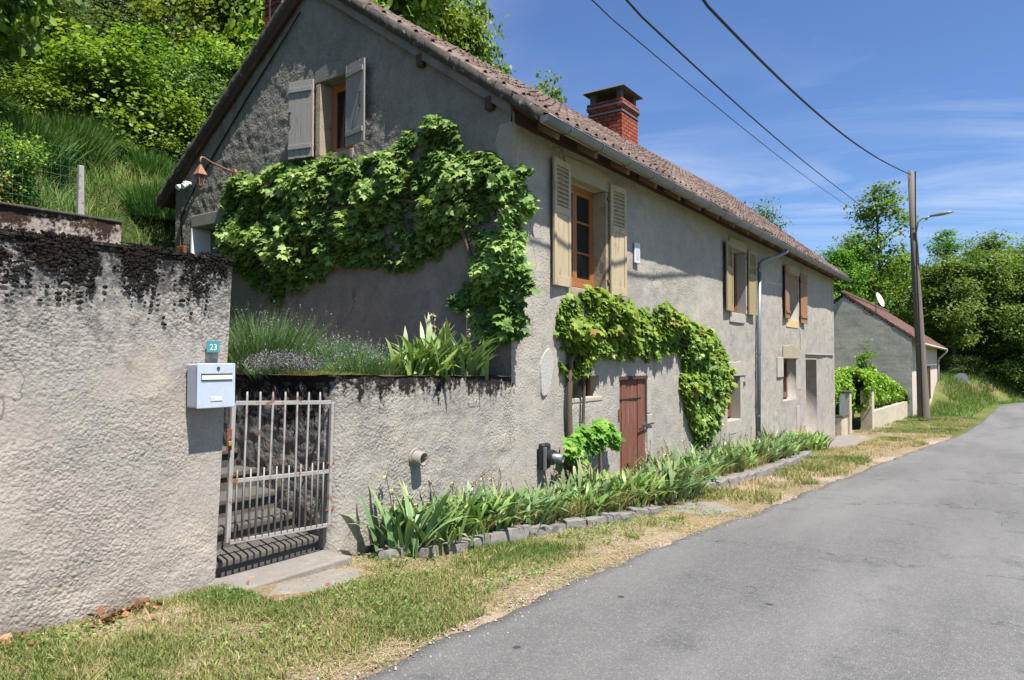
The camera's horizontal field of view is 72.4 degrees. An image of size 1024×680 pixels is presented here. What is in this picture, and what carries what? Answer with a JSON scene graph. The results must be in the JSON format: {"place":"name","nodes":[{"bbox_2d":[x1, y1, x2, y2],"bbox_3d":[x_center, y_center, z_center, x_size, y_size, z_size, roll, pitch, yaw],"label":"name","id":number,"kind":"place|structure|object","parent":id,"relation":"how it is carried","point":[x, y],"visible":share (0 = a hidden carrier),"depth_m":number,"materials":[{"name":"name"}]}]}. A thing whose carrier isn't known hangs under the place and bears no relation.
{"place":"outdoors","nodes":[
{"label":"outdoors","id":0,"kind":"place"},
{"bbox_2d":[0,153,175,250],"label":"hillside","id":1,"kind":"structure","parent":0,"point":[129,235],"depth_m":12.69,"materials":[{"name":"green plant"}]},
{"bbox_2d":[0,91,48,124],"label":"shrub","id":2,"kind":"object","parent":1,"relation":"on","point":[4,107],"visible":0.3,"depth_m":12.00,"materials":[{"name":"green plant"}]},
{"bbox_2d":[0,112,69,210],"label":"shrub","id":3,"kind":"object","parent":1,"relation":"on","point":[16,159],"visible":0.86,"depth_m":8.31,"materials":[{"name":"green plant"}]},
{"bbox_2d":[0,0,83,93],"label":"broadleaf tree","id":4,"kind":"object","parent":1,"relation":"on","point":[9,27],"visible":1,"depth_m":9.44,"materials":[{"name":"green plant"}]},
{"bbox_2d":[0,105,97,176],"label":"broom bush","id":5,"kind":"object","parent":1,"relation":"on","point":[48,136],"visible":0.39,"depth_m":11.63,"materials":[{"name":"green plant"}]},
{"bbox_2d":[0,55,98,124],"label":"shrub","id":6,"kind":"object","parent":1,"relation":"on","point":[37,94],"visible":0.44,"depth_m":13.86,"materials":[{"name":"green plant"}]},
{"bbox_2d":[0,0,128,77],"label":"broadleaf tree","id":7,"kind":"object","parent":1,"relation":"on","point":[53,29],"visible":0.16,"depth_m":17.07,"materials":[{"name":"green plant"}]},
{"bbox_2d":[10,102,127,173],"bbox_3d":[-8.285,-3.710,12.967,2.269,1.108,2.488,1,-2,-42],"label":"broom bush","id":8,"kind":"object","parent":1,"relation":"on","point":[102,151],"visible":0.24,"depth_m":12.73,"materials":[{"name":"green plant"}]},
{"bbox_2d":[23,102,138,146],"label":"broom bush","id":9,"kind":"object","parent":1,"relation":"on","point":[101,128],"visible":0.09,"depth_m":14.01,"materials":[{"name":"green plant"}]},
{"bbox_2d":[35,0,132,61],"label":"broadleaf tree","id":10,"kind":"object","parent":1,"relation":"on","point":[97,19],"visible":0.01,"depth_m":21.99,"materials":[{"name":"green plant"}]},
{"bbox_2d":[1,18,206,147],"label":"shrub","id":11,"kind":"object","parent":1,"relation":"on","point":[104,76],"visible":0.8,"depth_m":14.81,"materials":[{"name":"green plant"}]},
{"bbox_2d":[99,137,149,175],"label":"shrub","id":12,"kind":"object","parent":1,"relation":"on","point":[125,147],"visible":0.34,"depth_m":13.85,"materials":[{"name":"green plant"}]},
{"bbox_2d":[41,15,215,125],"bbox_3d":[-9.764,-6.459,18.849,5.296,3.928,5.110,1,-2,-41],"label":"shrub","id":13,"kind":"object","parent":1,"relation":"on","point":[156,30],"visible":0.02,"depth_m":17.61,"materials":[{"name":"green plant"}]},
{"bbox_2d":[108,173,175,221],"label":"broom bush","id":14,"kind":"object","parent":1,"relation":"on","point":[144,200],"visible":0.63,"depth_m":12.73,"materials":[{"name":"green plant"}]},
{"bbox_2d":[89,0,194,48],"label":"broadleaf tree","id":15,"kind":"object","parent":1,"relation":"on","point":[126,8],"visible":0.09,"depth_m":24.52,"materials":[{"name":"green plant"}]},
{"bbox_2d":[87,18,200,128],"bbox_3d":[-9.645,-6.290,18.275,3.331,3.714,3.633,-1,-2,30],"label":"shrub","id":16,"kind":"object","parent":1,"relation":"on","point":[135,35],"visible":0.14,"depth_m":17.64,"materials":[{"name":"green plant"}]},
{"bbox_2d":[113,143,177,183],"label":"broom bush","id":17,"kind":"object","parent":1,"relation":"on","point":[149,159],"visible":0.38,"depth_m":13.89,"materials":[{"name":"green plant"}]},
{"bbox_2d":[139,135,191,163],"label":"shrub","id":18,"kind":"object","parent":1,"relation":"on","point":[162,148],"visible":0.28,"depth_m":15.12,"materials":[{"name":"green plant"}]},
{"bbox_2d":[126,90,213,166],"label":"shrub","id":19,"kind":"object","parent":1,"relation":"on","point":[176,127],"visible":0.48,"depth_m":15.40,"materials":[{"name":"green plant"}]},
{"bbox_2d":[139,48,228,138],"bbox_3d":[-7.554,-5.145,17.270,3.614,3.564,3.185,1,-2,-27],"label":"shrub","id":20,"kind":"object","parent":1,"relation":"on","point":[212,95],"visible":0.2,"depth_m":16.43,"materials":[{"name":"green plant"}]},
{"bbox_2d":[109,0,264,89],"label":"broadleaf tree","id":21,"kind":"object","parent":1,"relation":"on","point":[203,16],"visible":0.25,"depth_m":20.48,"materials":[{"name":"green plant"}]},
{"bbox_2d":[157,31,253,107],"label":"shrub","id":22,"kind":"object","parent":1,"relation":"on","point":[211,50],"visible":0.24,"depth_m":18.07,"materials":[{"name":"green plant"}]},
{"bbox_2d":[213,0,264,53],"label":"broadleaf tree","id":23,"kind":"object","parent":1,"relation":"on","point":[237,4],"visible":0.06,"depth_m":20.44,"materials":[{"name":"green plant"}]},
{"bbox_2d":[224,0,480,56],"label":"broadleaf tree","id":24,"kind":"object","parent":1,"relation":"on","point":[423,14],"visible":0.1,"depth_m":19.22,"materials":[{"name":"green plant"}]},
{"bbox_2d":[386,0,509,60],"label":"broadleaf tree","id":25,"kind":"object","parent":1,"relation":"on","point":[453,22],"visible":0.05,"depth_m":20.97,"materials":[{"name":"green plant"}]},
{"bbox_2d":[437,0,515,74],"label":"broadleaf tree","id":26,"kind":"object","parent":1,"relation":"on","point":[489,47],"visible":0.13,"depth_m":22.32,"materials":[{"name":"green plant"}]},
{"bbox_2d":[531,70,567,103],"bbox_3d":[0.670,-5.454,24.175,3.870,7.580,4.340,0,-2,-4],"label":"broadleaf tree","id":27,"kind":"object","parent":1,"relation":"on","point":[554,92],"visible":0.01,"depth_m":23.83,"materials":[{"name":"green plant"}]},
{"bbox_2d":[0,430,951,679],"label":"verge","id":28,"kind":"structure","parent":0,"point":[506,610],"depth_m":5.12,"materials":[{"name":"green plant"}]},
{"bbox_2d":[0,559,407,654],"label":"fallen leaves","id":29,"kind":"object","parent":28,"relation":"on","point":[101,610],"visible":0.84,"depth_m":4.37,"materials":[{"name":"brown plant"}]},
{"bbox_2d":[215,446,319,578],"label":"stone steps","id":30,"kind":"structure","parent":28,"relation":"on","point":[236,558],"depth_m":5.93,"materials":[{"name":"grey stone"}]},
{"bbox_2d":[215,549,351,593],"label":"threshold slab","id":31,"kind":"structure","parent":28,"relation":"on","point":[309,563],"depth_m":5.50,"materials":[{"name":"concrete"}]},
{"bbox_2d":[268,569,359,595],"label":"paving slab","id":32,"kind":"structure","parent":28,"relation":"on","point":[301,584],"depth_m":5.28,"materials":[{"name":"concrete"}]},
{"bbox_2d":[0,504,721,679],"bbox_3d":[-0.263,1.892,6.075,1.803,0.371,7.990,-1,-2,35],"label":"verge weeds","id":33,"kind":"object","parent":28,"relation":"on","point":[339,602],"visible":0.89,"depth_m":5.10,"materials":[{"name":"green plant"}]},
{"bbox_2d":[43,489,776,679],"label":"grass tufts","id":34,"kind":"object","parent":28,"relation":"on","point":[383,580],"visible":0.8,"depth_m":5.57,"materials":[{"name":"green plant"}]},
{"bbox_2d":[478,524,531,543],"bbox_3d":[-0.086,1.975,6.861,0.641,0.264,0.278,1,-5,-43],"label":"kerb stone","id":35,"kind":"object","parent":28,"relation":"on","point":[513,533],"visible":0.37,"depth_m":6.78,"materials":[{"name":"stone"}]},
{"bbox_2d":[369,497,676,546],"bbox_3d":[0.666,2.072,8.128,1.130,0.410,5.300,-1,-2,35],"label":"flower bed","id":36,"kind":"object","parent":28,"relation":"on","point":[651,503],"visible":0.03,"depth_m":8.82,"materials":[{"name":"grey stone"}]},
{"bbox_2d":[342,472,467,557],"bbox_3d":[-0.977,1.546,6.363,1.190,0.694,0.823,1,-2,-21],"label":"iris clump","id":37,"kind":"object","parent":36,"relation":"on","point":[396,519],"visible":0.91,"depth_m":6.18,"materials":[{"name":"green plant"}]},
{"bbox_2d":[403,495,472,560],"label":"iris clump","id":38,"kind":"object","parent":36,"relation":"on","point":[438,538],"visible":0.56,"depth_m":6.25,"materials":[{"name":"green plant"}]},
{"bbox_2d":[412,501,477,549],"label":"iris clump","id":39,"kind":"object","parent":36,"relation":"on","point":[452,532],"visible":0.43,"depth_m":6.51,"materials":[{"name":"green plant"}]},
{"bbox_2d":[425,472,528,533],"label":"iris clump","id":40,"kind":"object","parent":36,"relation":"on","point":[470,488],"visible":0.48,"depth_m":6.94,"materials":[{"name":"green plant"}]},
{"bbox_2d":[438,490,522,545],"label":"iris clump","id":41,"kind":"object","parent":36,"relation":"on","point":[490,515],"visible":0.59,"depth_m":6.77,"materials":[{"name":"green plant"}]},
{"bbox_2d":[474,476,541,527],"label":"iris clump","id":42,"kind":"object","parent":36,"relation":"on","point":[494,492],"visible":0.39,"depth_m":7.03,"materials":[{"name":"green plant"}]},
{"bbox_2d":[500,477,574,530],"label":"iris clump","id":43,"kind":"object","parent":36,"relation":"on","point":[546,506],"visible":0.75,"depth_m":7.26,"materials":[{"name":"green plant"}]},
{"bbox_2d":[448,476,657,536],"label":"iris plants","id":44,"kind":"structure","parent":36,"relation":"on","point":[581,512],"depth_m":7.71,"materials":[{"name":"green plant"}]},
{"bbox_2d":[550,455,623,493],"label":"iris clump","id":45,"kind":"object","parent":36,"relation":"on","point":[581,474],"visible":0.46,"depth_m":8.59,"materials":[{"name":"green plant"}]},
{"bbox_2d":[559,480,617,517],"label":"iris clump","id":46,"kind":"object","parent":36,"relation":"on","point":[589,491],"visible":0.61,"depth_m":7.89,"materials":[{"name":"green plant"}]},
{"bbox_2d":[560,417,625,478],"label":"young vine","id":47,"kind":"object","parent":36,"relation":"on","point":[596,437],"visible":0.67,"depth_m":9.32,"materials":[{"name":"green plant"}]},
{"bbox_2d":[599,465,666,509],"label":"iris clump","id":48,"kind":"object","parent":36,"relation":"on","point":[625,486],"visible":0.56,"depth_m":8.51,"materials":[{"name":"green plant"}]},
{"bbox_2d":[615,472,673,507],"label":"iris clump","id":49,"kind":"object","parent":36,"relation":"on","point":[638,484],"visible":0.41,"depth_m":8.79,"materials":[{"name":"green plant"}]},
{"bbox_2d":[645,453,709,500],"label":"iris clump","id":50,"kind":"object","parent":36,"relation":"on","point":[672,474],"visible":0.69,"depth_m":9.24,"materials":[{"name":"green plant"}]},
{"bbox_2d":[159,463,888,679],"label":"gravel","id":51,"kind":"structure","parent":28,"relation":"on","point":[402,645],"depth_m":5.36,"materials":[{"name":"beige gravel"}]},
{"bbox_2d":[664,502,738,514],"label":"paving slab","id":52,"kind":"structure","parent":28,"relation":"on","point":[716,508],"depth_m":8.90,"materials":[{"name":"stone"}]},
{"bbox_2d":[705,449,810,479],"bbox_3d":[5.210,2.572,14.670,1.110,0.664,10.450,-1,-2,35],"label":"flower bed","id":53,"kind":"object","parent":28,"relation":"on","point":[779,459],"depth_m":12.71,"materials":[{"name":"grey stone"}]},
{"bbox_2d":[702,430,750,473],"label":"iris clump","id":54,"kind":"object","parent":53,"relation":"on","point":[741,460],"visible":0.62,"depth_m":12.08,"materials":[{"name":"green plant"}]},
{"bbox_2d":[673,443,806,480],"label":"iris plants","id":55,"kind":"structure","parent":53,"relation":"on","point":[763,461],"depth_m":12.06,"materials":[{"name":"green plant"}]},
{"bbox_2d":[683,414,979,504],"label":"verge grass","id":56,"kind":"structure","parent":28,"relation":"on","point":[826,462],"depth_m":15.19,"materials":[{"name":"green plant"}]},
{"bbox_2d":[835,394,848,435],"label":"wall","id":57,"kind":"structure","parent":28,"relation":"on","point":[841,418],"depth_m":24.55,"materials":[{"name":"concrete"}]},
{"bbox_2d":[824,435,866,448],"bbox_3d":[10.353,3.211,21.825,1.310,0.441,7.391,-1,-2,35],"label":"slab","id":58,"kind":"object","parent":28,"relation":"on","point":[844,440],"depth_m":21.87,"materials":[{"name":"stone"}]},
{"bbox_2d":[359,403,1023,679],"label":"road","id":59,"kind":"structure","parent":0,"point":[908,566],"depth_m":5.04,"materials":[{"name":"grey asphalt"}]},
{"bbox_2d":[592,0,878,236],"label":"overhead cable","id":60,"kind":"object","parent":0,"point":[697,90],"visible":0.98,"depth_m":12.54,"materials":[{"name":"black rubber"}]},
{"bbox_2d":[448,0,1023,305],"label":"sky","id":61,"kind":"structure","parent":0,"point":[934,89],"materials":[{"name":"blue"}]},
{"bbox_2d":[625,0,881,233],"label":"overhead cable","id":62,"kind":"object","parent":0,"point":[668,41],"visible":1,"depth_m":12.57,"materials":[{"name":"black rubber"}]},
{"bbox_2d":[835,348,1023,438],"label":"ground","id":63,"kind":"structure","parent":0,"point":[983,414],"depth_m":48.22,"materials":[{"name":"green plant"}]},
{"bbox_2d":[0,226,232,639],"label":"boundary wall","id":64,"kind":"structure","parent":63,"relation":"on","point":[111,442],"depth_m":4.47,"materials":[{"name":"beige paint"}]},
{"bbox_2d":[187,363,234,408],"bbox_3d":[-2.145,0.324,4.989,0.154,0.316,0.293,-1,-2,35],"label":"mailbox","id":65,"kind":"object","parent":64,"relation":"attached to","point":[210,385],"visible":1,"depth_m":4.91,"materials":[{"name":"paint"}]},
{"bbox_2d":[196,363,234,408],"bbox_3d":[-2.096,0.323,4.955,0.015,0.316,0.293,-1,-2,35],"label":"door","id":66,"kind":"structure","parent":65,"relation":"in","point":[205,390],"depth_m":4.94,"materials":[{"name":"paint"}]},
{"bbox_2d":[222,374,514,555],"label":"retaining wall","id":67,"kind":"structure","parent":63,"relation":"on","point":[458,430],"depth_m":6.55,"materials":[{"name":"grey paint"}]},
{"bbox_2d":[224,392,333,544],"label":"metal gate","id":68,"kind":"structure","parent":67,"relation":"attached to","point":[231,481],"depth_m":5.56,"materials":[{"name":"metal"}]},
{"bbox_2d":[155,0,851,497],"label":"farmhouse","id":69,"kind":"object","parent":63,"relation":"on","point":[357,78],"visible":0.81,"depth_m":10.41,"materials":[{"name":"paint"}]},
{"bbox_2d":[331,82,352,152],"bbox_3d":[-2.409,-3.236,10.236,0.670,1.100,0.080,-1,-2,35],"label":"window","id":70,"kind":"structure","parent":69,"relation":"in","point":[338,95],"depth_m":10.35,"materials":[{"name":"brown wood"}]},
{"bbox_2d":[213,113,541,376],"bbox_3d":[-2.368,-1.146,9.684,6.356,3.462,0.917,-1,-2,31],"label":"grapevine","id":71,"kind":"object","parent":69,"relation":"attached to","point":[497,261],"visible":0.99,"depth_m":9.13,"materials":[{"name":"green plant"}]},
{"bbox_2d":[538,443,564,470],"bbox_3d":[0.494,1.439,8.619,0.298,0.320,0.209,-1,-2,35],"label":"meter box","id":72,"kind":"object","parent":69,"relation":"attached to","point":[548,457],"visible":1,"depth_m":8.58,"materials":[{"name":"plastic"}]},
{"bbox_2d":[571,184,593,288],"bbox_3d":[0.878,-1.470,9.928,0.080,1.450,1.130,-1,-2,35],"label":"window","id":73,"kind":"structure","parent":69,"relation":"in","point":[582,256],"depth_m":10.13,"materials":[{"name":"brown wood"}]},
{"bbox_2d":[618,375,653,476],"bbox_3d":[1.928,1.466,10.984,0.133,1.802,1.221,-1,-2,35],"label":"cellar door","id":74,"kind":"structure","parent":69,"relation":"in","point":[631,411],"depth_m":10.97,"materials":[{"name":"red wood"}]},
{"bbox_2d":[553,284,738,478],"bbox_3d":[2.670,0.904,11.700,0.590,3.275,7.003,-1,-2,35],"label":"grapevine","id":75,"kind":"object","parent":69,"relation":"attached to","point":[634,333],"visible":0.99,"depth_m":11.20,"materials":[{"name":"green plant"}]},
{"bbox_2d":[814,242,886,304],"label":"broadleaf tree","id":76,"kind":"object","parent":63,"relation":"on","point":[845,266],"visible":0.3,"depth_m":59.87,"materials":[{"name":"green plant"}]},
{"bbox_2d":[825,229,903,318],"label":"broadleaf tree","id":77,"kind":"object","parent":63,"relation":"on","point":[863,250],"visible":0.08,"depth_m":66.94,"materials":[{"name":"green plant"}]},
{"bbox_2d":[849,339,881,397],"bbox_3d":[16.651,1.947,32.803,1.448,4.002,1.777,-1,-2,24],"label":"robinia sapling","id":78,"kind":"object","parent":63,"relation":"on","point":[860,358],"visible":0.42,"depth_m":32.66,"materials":[{"name":"green plant"}]},
{"bbox_2d":[859,389,874,430],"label":"gate pier","id":79,"kind":"structure","parent":63,"relation":"on","point":[867,420],"depth_m":27.15,"materials":[{"name":"concrete"}]},
{"bbox_2d":[835,366,910,429],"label":"hedge","id":80,"kind":"object","parent":63,"relation":"on","point":[888,390],"visible":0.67,"depth_m":28.13,"materials":[{"name":"green plant"}]},
{"bbox_2d":[832,180,927,307],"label":"robinia tree","id":81,"kind":"object","parent":63,"relation":"on","point":[881,279],"visible":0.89,"depth_m":62.41,"materials":[{"name":"green plant"}]},
{"bbox_2d":[834,290,947,416],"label":"barn","id":82,"kind":"structure","parent":63,"relation":"on","point":[857,319],"depth_m":38.89,"materials":[{"name":"grey paint"}]},
{"bbox_2d":[874,401,907,428],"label":"wall","id":83,"kind":"structure","parent":63,"relation":"on","point":[884,415],"depth_m":30.57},
{"bbox_2d":[867,249,947,345],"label":"broadleaf tree","id":84,"kind":"object","parent":63,"relation":"on","point":[898,304],"visible":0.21,"depth_m":68.76,"materials":[{"name":"green plant"}]},
{"bbox_2d":[908,170,930,420],"bbox_3d":[20.068,-2.107,34.395,0.734,12.612,0.667,0,-2,-3],"label":"utility pole","id":85,"kind":"object","parent":63,"relation":"on","point":[923,407],"visible":0.92,"depth_m":34.28,"materials":[{"name":"brown wood"}]},
{"bbox_2d":[702,0,910,173],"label":"overhead cable","id":86,"kind":"object","parent":85,"relation":"attached to","point":[718,17],"visible":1,"depth_m":12.12,"materials":[{"name":"black rubber"}]},
{"bbox_2d":[920,227,973,269],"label":"robinia tree","id":87,"kind":"object","parent":63,"relation":"on","point":[946,247],"visible":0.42,"depth_m":75.24,"materials":[{"name":"green plant"}]},
{"bbox_2d":[937,353,965,374],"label":"shrub","id":88,"kind":"object","parent":63,"relation":"on","point":[944,362],"visible":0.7,"depth_m":59.08,"materials":[{"name":"green plant"}]},
{"bbox_2d":[884,251,1023,373],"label":"broadleaf tree","id":89,"kind":"object","parent":63,"relation":"on","point":[935,277],"visible":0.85,"depth_m":60.22,"materials":[{"name":"green plant"}]},
{"bbox_2d":[950,353,989,376],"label":"shrub","id":90,"kind":"object","parent":63,"relation":"on","point":[967,362],"visible":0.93,"depth_m":59.89,"materials":[{"name":"green plant"}]},
{"bbox_2d":[924,244,1023,376],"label":"broadleaf tree","id":91,"kind":"object","parent":63,"relation":"on","point":[989,257],"visible":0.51,"depth_m":60.42,"materials":[{"name":"green plant"}]},
{"bbox_2d":[947,228,1017,348],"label":"broadleaf tree","id":92,"kind":"object","parent":63,"relation":"on","point":[989,243],"visible":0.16,"depth_m":69.08,"materials":[{"name":"green plant"}]},
{"bbox_2d":[959,291,1023,371],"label":"broadleaf tree","id":93,"kind":"object","parent":63,"relation":"on","point":[979,347],"visible":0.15,"depth_m":62.31,"materials":[{"name":"green plant"}]},
{"bbox_2d":[978,313,1023,391],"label":"broadleaf tree","id":94,"kind":"object","parent":63,"relation":"on","point":[1007,363],"visible":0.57,"depth_m":60.02,"materials":[{"name":"green plant"}]},
{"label":"terrace","id":95,"kind":"structure","parent":0,"visible":0},
{"bbox_2d":[237,348,330,379],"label":"lavender bush","id":96,"kind":"object","parent":95,"relation":"on","point":[264,366],"visible":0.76,"depth_m":6.66,"materials":[{"name":"purple plant"}]},
{"bbox_2d":[227,301,348,374],"bbox_3d":[-2.575,0.007,7.380,1.796,0.851,1.860,-1,-2,35],"label":"lavender bush","id":97,"kind":"object","parent":95,"relation":"on","point":[249,342],"visible":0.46,"depth_m":7.07,"materials":[{"name":"green plant"}]},
{"bbox_2d":[244,369,371,376],"bbox_3d":[-2.078,0.337,6.630,1.666,0.148,0.394,-1,-2,28],"label":"sedum cover","id":98,"kind":"object","parent":95,"relation":"on","point":[305,373],"visible":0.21,"depth_m":6.42,"materials":[{"name":"plant"}]},
{"bbox_2d":[295,330,395,371],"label":"lavender bush","id":99,"kind":"object","parent":95,"relation":"on","point":[338,347],"visible":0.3,"depth_m":7.31,"materials":[{"name":"green plant"}]},
{"bbox_2d":[312,342,416,376],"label":"lavender bush","id":100,"kind":"object","parent":95,"relation":"on","point":[369,366],"visible":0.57,"depth_m":6.86,"materials":[{"name":"plant"}]},
{"bbox_2d":[382,336,462,381],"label":"iris clump","id":101,"kind":"object","parent":95,"relation":"on","point":[411,367],"visible":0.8,"depth_m":7.17,"materials":[{"name":"green plant"}]},
{"bbox_2d":[396,324,472,376],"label":"iris clump","id":102,"kind":"object","parent":95,"relation":"on","point":[420,354],"visible":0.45,"depth_m":7.47,"materials":[{"name":"green plant"}]},
{"bbox_2d":[386,312,500,375],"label":"iris clump","id":103,"kind":"object","parent":95,"relation":"on","point":[430,330],"visible":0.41,"depth_m":7.80,"materials":[{"name":"green plant"}]},
{"bbox_2d":[437,309,503,380],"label":"iris clump","id":104,"kind":"object","parent":95,"relation":"on","point":[480,360],"visible":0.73,"depth_m":7.74,"materials":[{"name":"green plant"}]},
{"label":"yard","id":105,"kind":"structure","parent":0,"visible":0},
{"bbox_2d":[0,201,122,243],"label":"wall","id":106,"kind":"structure","parent":105,"relation":"on","point":[37,219],"depth_m":8.19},
{"bbox_2d":[0,131,84,214],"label":"wire fence","id":107,"kind":"object","parent":106,"relation":"on","point":[80,192],"visible":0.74,"depth_m":8.66,"materials":[{"name":"metal"}]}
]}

